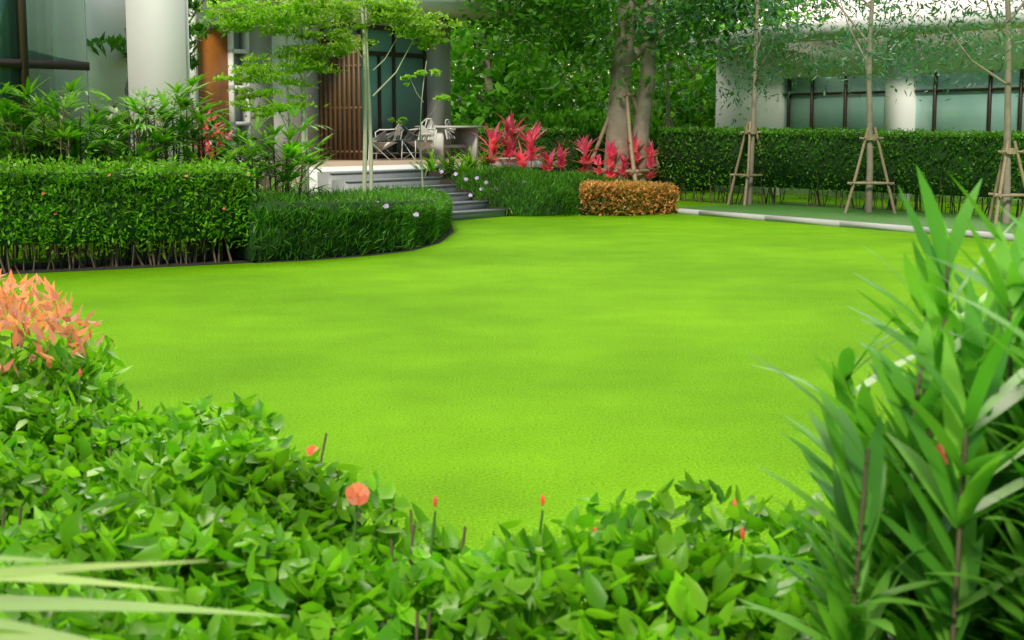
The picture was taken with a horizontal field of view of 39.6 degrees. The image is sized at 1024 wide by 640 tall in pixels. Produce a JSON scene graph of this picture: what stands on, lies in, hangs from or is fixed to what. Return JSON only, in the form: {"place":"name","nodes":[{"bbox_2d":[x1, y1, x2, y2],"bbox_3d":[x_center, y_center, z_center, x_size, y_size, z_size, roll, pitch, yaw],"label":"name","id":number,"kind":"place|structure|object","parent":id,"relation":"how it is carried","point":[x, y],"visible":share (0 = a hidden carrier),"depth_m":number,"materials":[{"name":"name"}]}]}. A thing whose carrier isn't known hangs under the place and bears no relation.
{"place":"outdoors","nodes":[
{"label":"outdoors","id":0,"kind":"place"},
{"bbox_2d":[0,0,55,164],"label":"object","id":1,"kind":"object","parent":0,"point":[39,29],"visible":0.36,"depth_m":21.60,"materials":[{"name":"glass"}]},
{"bbox_2d":[89,101,128,170],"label":"leaf plants","id":2,"kind":"object","parent":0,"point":[108,129],"visible":0.08,"depth_m":23.83,"materials":[{"name":"plant"}]},
{"bbox_2d":[233,31,241,146],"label":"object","id":3,"kind":"object","parent":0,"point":[237,63],"visible":0.1,"depth_m":30.08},
{"bbox_2d":[85,0,541,195],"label":"white house walls","id":4,"kind":"structure","parent":0,"point":[156,35],"depth_m":26.37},
{"bbox_2d":[0,0,426,164],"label":"house window frames","id":5,"kind":"structure","parent":4,"relation":"in","point":[23,63],"depth_m":22.02,"materials":[{"name":"black metal"}]},
{"bbox_2d":[52,0,90,165],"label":"window","id":6,"kind":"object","parent":5,"relation":"in","point":[69,31],"depth_m":22.39,"materials":[{"name":"green glass"}]},
{"bbox_2d":[197,27,229,142],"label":"house door","id":7,"kind":"structure","parent":4,"relation":"in","point":[212,51],"depth_m":29.43,"materials":[{"name":"orange wood"}]},
{"bbox_2d":[324,26,423,154],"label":"glass door","id":8,"kind":"structure","parent":4,"relation":"in","point":[408,103],"depth_m":33.47,"materials":[{"name":"glass"}]},
{"bbox_2d":[318,34,362,159],"bbox_3d":[-3.758,-4.864,31.164,1.290,2.700,0.070,6,10,38],"label":"slat screen","id":9,"kind":"object","parent":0,"point":[348,84],"visible":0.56,"depth_m":31.14,"materials":[{"name":"brown wood"}]},
{"bbox_2d":[250,16,450,160],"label":"house stone columns","id":10,"kind":"structure","parent":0,"point":[439,57],"depth_m":34.18,"materials":[{"name":"grey stone"}]},
{"bbox_2d":[254,144,566,196],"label":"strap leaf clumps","id":11,"kind":"object","parent":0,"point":[467,162],"visible":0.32,"depth_m":29.93,"materials":[{"name":"green plant"}]},
{"bbox_2d":[0,161,1023,631],"bbox_3d":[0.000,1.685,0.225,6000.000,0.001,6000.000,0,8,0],"label":"lawn","id":12,"kind":"structure","parent":0,"point":[480,379],"depth_m":11.28,"materials":[{"name":"green plant"}]},
{"bbox_2d":[0,555,288,639],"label":"strap leaves","id":13,"kind":"object","parent":12,"relation":"on","point":[12,630],"visible":1,"depth_m":1.55,"materials":[{"name":"green plant"}]},
{"bbox_2d":[86,0,247,145],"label":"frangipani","id":14,"kind":"object","parent":12,"relation":"on","point":[198,29],"depth_m":25.90,"materials":[{"name":"green plant"}]},
{"bbox_2d":[0,72,337,260],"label":"lady palm","id":15,"kind":"object","parent":12,"relation":"on","point":[181,127],"depth_m":19.47,"materials":[{"name":"green plant"}]},
{"bbox_2d":[0,224,453,273],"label":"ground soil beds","id":16,"kind":"object","parent":12,"relation":"on","point":[44,266],"visible":0.32,"depth_m":18.24,"materials":[{"name":"brown soil"}]},
{"bbox_2d":[0,150,256,272],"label":"ixora hedge","id":17,"kind":"object","parent":16,"relation":"on","point":[165,168],"depth_m":17.67,"materials":[{"name":"green plant"}]},
{"bbox_2d":[41,174,249,214],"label":"flowers","id":18,"kind":"object","parent":17,"relation":"attached to","point":[55,213],"visible":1,"depth_m":17.41,"materials":[{"name":"red plant"}]},
{"bbox_2d":[189,0,364,195],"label":"slender tree","id":19,"kind":"object","parent":12,"relation":"on","point":[242,20],"depth_m":21.70,"materials":[{"name":"green plant"}]},
{"bbox_2d":[213,182,454,261],"bbox_3d":[-2.394,-1.914,23.819,3.074,1.067,11.377,1,8,5],"label":"hedge","id":20,"kind":"object","parent":12,"relation":"on","point":[439,216],"depth_m":19.29,"materials":[{"name":"green plant"}]},
{"bbox_2d":[377,201,418,215],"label":"flowers","id":21,"kind":"object","parent":20,"relation":"attached to","point":[387,205],"visible":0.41,"depth_m":19.39,"materials":[{"name":"white plant"}]},
{"bbox_2d":[208,157,540,191],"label":"patio floor","id":22,"kind":"structure","parent":12,"relation":"on","point":[378,161],"depth_m":29.80,"materials":[{"name":"stone"}]},
{"bbox_2d":[368,118,455,159],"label":"patio chairs","id":23,"kind":"object","parent":22,"relation":"on","point":[381,141],"visible":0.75,"depth_m":31.38,"materials":[{"name":"white metal"}]},
{"bbox_2d":[415,126,484,158],"bbox_3d":[-1.419,-4.095,32.771,0.840,0.750,1.500,6,10,38],"label":"porch table","id":24,"kind":"object","parent":22,"relation":"on","point":[465,137],"visible":0.73,"depth_m":33.02,"materials":[{"name":"grey stone"}]},
{"bbox_2d":[312,0,470,192],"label":"slender tree","id":25,"kind":"object","parent":12,"relation":"on","point":[379,11],"depth_m":22.68,"materials":[{"name":"green plant"}]},
{"bbox_2d":[317,169,505,220],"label":"house steps","id":26,"kind":"structure","parent":12,"relation":"on","point":[465,206],"depth_m":28.03,"materials":[{"name":"grey concrete"}]},
{"bbox_2d":[388,61,449,188],"bbox_3d":[-1.610,-3.077,24.953,1.153,2.902,0.468,0,8,0],"label":"slender tree","id":27,"kind":"object","parent":12,"relation":"on","point":[434,71],"depth_m":24.83,"materials":[{"name":"green plant"}]},
{"bbox_2d":[188,108,659,180],"bbox_3d":[-1.253,-3.196,28.668,2.251,2.152,15.944,5,9,31],"label":"red cordyline","id":28,"kind":"object","parent":12,"relation":"on","point":[507,141],"visible":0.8,"depth_m":31.79,"materials":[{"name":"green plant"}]},
{"bbox_2d":[0,341,885,639],"bbox_3d":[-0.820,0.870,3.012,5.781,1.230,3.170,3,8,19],"label":"hibiscus hedge","id":29,"kind":"object","parent":12,"relation":"on","point":[170,485],"visible":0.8,"depth_m":2.64,"materials":[{"name":"green plant"}]},
{"bbox_2d":[0,329,131,428],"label":"shrub","id":30,"kind":"object","parent":29,"relation":"on","point":[105,355],"visible":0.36,"depth_m":4.78,"materials":[{"name":"green plant"}]},
{"bbox_2d":[0,266,114,376],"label":"orange-leaved shrub","id":31,"kind":"object","parent":30,"relation":"attached to","point":[49,318],"visible":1,"depth_m":4.69,"materials":[{"name":"orange plant"}]},
{"bbox_2d":[78,379,742,556],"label":"hibiscus flower stalks","id":32,"kind":"object","parent":29,"relation":"on","point":[433,531],"visible":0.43,"depth_m":2.93,"materials":[{"name":"brown"}]},
{"bbox_2d":[78,369,947,539],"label":"flowers","id":33,"kind":"object","parent":29,"relation":"on","point":[357,493],"visible":0.56,"depth_m":2.93,"materials":[{"name":"plant"}]},
{"bbox_2d":[451,100,505,155],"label":"shrubs","id":34,"kind":"object","parent":12,"relation":"on","point":[460,113],"depth_m":43.32,"materials":[{"name":"green plant"}]},
{"bbox_2d":[425,167,568,215],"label":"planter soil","id":35,"kind":"structure","parent":12,"relation":"on","point":[437,173],"depth_m":29.46,"materials":[{"name":"brown soil"}]},
{"bbox_2d":[445,164,579,216],"bbox_3d":[-0.156,-2.723,29.397,3.590,1.149,2.202,4,9,29],"label":"bush","id":36,"kind":"object","parent":12,"relation":"on","point":[529,175],"depth_m":28.57,"materials":[{"name":"green plant"}]},
{"bbox_2d":[439,170,567,196],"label":"flowers","id":37,"kind":"object","parent":36,"relation":"attached to","point":[465,178],"visible":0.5,"depth_m":28.55,"materials":[{"name":"plant"}]},
{"bbox_2d":[466,125,579,171],"bbox_3d":[0.188,-3.932,35.534,2.915,1.883,1.111,-1,8,-10],"label":"hedge","id":38,"kind":"object","parent":12,"relation":"on","point":[573,154],"depth_m":35.18,"materials":[{"name":"green plant"}]},
{"bbox_2d":[537,169,619,212],"bbox_3d":[1.129,-2.790,30.492,3.102,0.983,2.941,0,8,0],"label":"ruellia bed","id":39,"kind":"object","parent":12,"relation":"on","point":[572,177],"depth_m":29.88,"materials":[{"name":"green plant"}]},
{"bbox_2d":[451,107,713,190],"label":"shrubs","id":40,"kind":"object","parent":12,"relation":"on","point":[572,119],"depth_m":40.54,"materials":[{"name":"green plant"}]},
{"bbox_2d":[453,7,726,125],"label":"tree trunks","id":41,"kind":"object","parent":12,"relation":"on","point":[486,64],"visible":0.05,"depth_m":42.51,"materials":[{"name":"green plant"}]},
{"bbox_2d":[584,89,663,182],"bbox_3d":[2.760,-4.400,34.934,1.883,2.988,1.874,5,9,33],"label":"tripod","id":42,"kind":"object","parent":12,"relation":"on","point":[634,171],"visible":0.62,"depth_m":34.52,"materials":[{"name":"brown wood"}]},
{"bbox_2d":[579,178,679,215],"bbox_3d":[2.203,-2.512,29.056,2.083,0.784,1.492,-6,10,-39],"label":"orange shrub","id":43,"kind":"object","parent":12,"relation":"on","point":[635,187],"depth_m":28.53,"materials":[{"name":"orange plant"}]},
{"bbox_2d":[527,0,757,131],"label":"tree","id":44,"kind":"object","parent":12,"relation":"on","point":[667,66],"depth_m":38.05,"materials":[{"name":"green plant"}]},
{"bbox_2d":[450,0,841,144],"bbox_3d":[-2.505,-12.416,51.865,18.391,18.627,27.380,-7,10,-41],"label":"tree leaves","id":45,"kind":"object","parent":12,"relation":"on","point":[479,110],"visible":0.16,"depth_m":41.75,"materials":[{"name":"green plant"}]},
{"bbox_2d":[450,0,861,181],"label":"tree","id":46,"kind":"object","parent":12,"relation":"on","point":[578,16],"depth_m":34.40,"materials":[{"name":"plant"}]},
{"bbox_2d":[650,118,686,192],"bbox_3d":[4.239,-4.412,38.418,1.100,2.063,0.985,0,8,0],"label":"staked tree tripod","id":47,"kind":"object","parent":12,"relation":"on","point":[668,125],"visible":0.26,"depth_m":38.46,"materials":[{"name":"brown wood"}]},
{"bbox_2d":[595,0,881,204],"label":"staked tree","id":48,"kind":"object","parent":12,"relation":"on","point":[713,10],"depth_m":31.92,"materials":[{"name":"green plant"}]},
{"bbox_2d":[656,124,1023,217],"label":"hedge","id":49,"kind":"object","parent":12,"relation":"on","point":[941,153],"depth_m":30.31,"materials":[{"name":"green plant"}]},
{"bbox_2d":[675,208,1013,240],"bbox_3d":[5.716,-1.759,25.689,0.280,0.092,11.148,-5,9,-31],"label":"concrete kerb","id":50,"kind":"object","parent":12,"relation":"on","point":[881,226],"visible":0.71,"depth_m":25.64,"materials":[{"name":"grey concrete"}]},
{"bbox_2d":[675,203,1019,233],"bbox_3d":[7.552,-1.908,26.778,4.000,0.001,11.150,-5,9,-31],"label":"grass strip","id":51,"kind":"object","parent":12,"relation":"on","point":[883,216],"visible":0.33,"depth_m":28.10,"materials":[{"name":"green plant"}]},
{"bbox_2d":[727,121,774,204],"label":"tree support stakes","id":52,"kind":"object","parent":51,"relation":"on","point":[749,132],"visible":0.79,"depth_m":31.94,"materials":[{"name":"brown wood"}]},
{"bbox_2d":[672,0,1023,212],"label":"staked tree","id":53,"kind":"object","parent":51,"relation":"on","point":[794,27],"depth_m":28.18,"materials":[{"name":"green plant"}]},
{"bbox_2d":[844,127,896,213],"bbox_3d":[7.168,-2.994,28.754,1.055,1.810,1.003,0,8,0],"label":"tree support stand","id":54,"kind":"object","parent":51,"relation":"on","point":[865,138],"visible":0.89,"depth_m":28.46,"materials":[{"name":"brown wood"}]},
{"bbox_2d":[795,0,1023,222],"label":"staked tree","id":55,"kind":"object","parent":51,"relation":"on","point":[919,42],"depth_m":24.98,"materials":[{"name":"green plant"}]},
{"bbox_2d":[988,141,1023,224],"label":"tree support stand","id":56,"kind":"object","parent":51,"relation":"on","point":[1006,151],"visible":0.92,"depth_m":25.23,"materials":[{"name":"brown wood"}]},
{"bbox_2d":[737,165,1023,639],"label":"oleander shrub","id":57,"kind":"object","parent":12,"relation":"on","point":[961,356],"depth_m":1.96,"materials":[{"name":"green plant"}]},
{"bbox_2d":[451,0,1021,108],"label":"sky","id":58,"kind":"structure","parent":0,"point":[964,2],"materials":[{"name":"white"}]},
{"bbox_2d":[676,7,1023,206],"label":"house walls","id":59,"kind":"structure","parent":0,"point":[901,112],"depth_m":34.81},
{"bbox_2d":[783,69,1023,133],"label":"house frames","id":60,"kind":"structure","parent":59,"relation":"in","point":[1020,88],"depth_m":33.63,"materials":[{"name":"black metal"}]},
{"bbox_2d":[784,69,1023,137],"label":"window","id":61,"kind":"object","parent":60,"relation":"in","point":[962,110],"visible":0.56,"depth_m":33.93,"materials":[{"name":"teal glass"}]}
]}

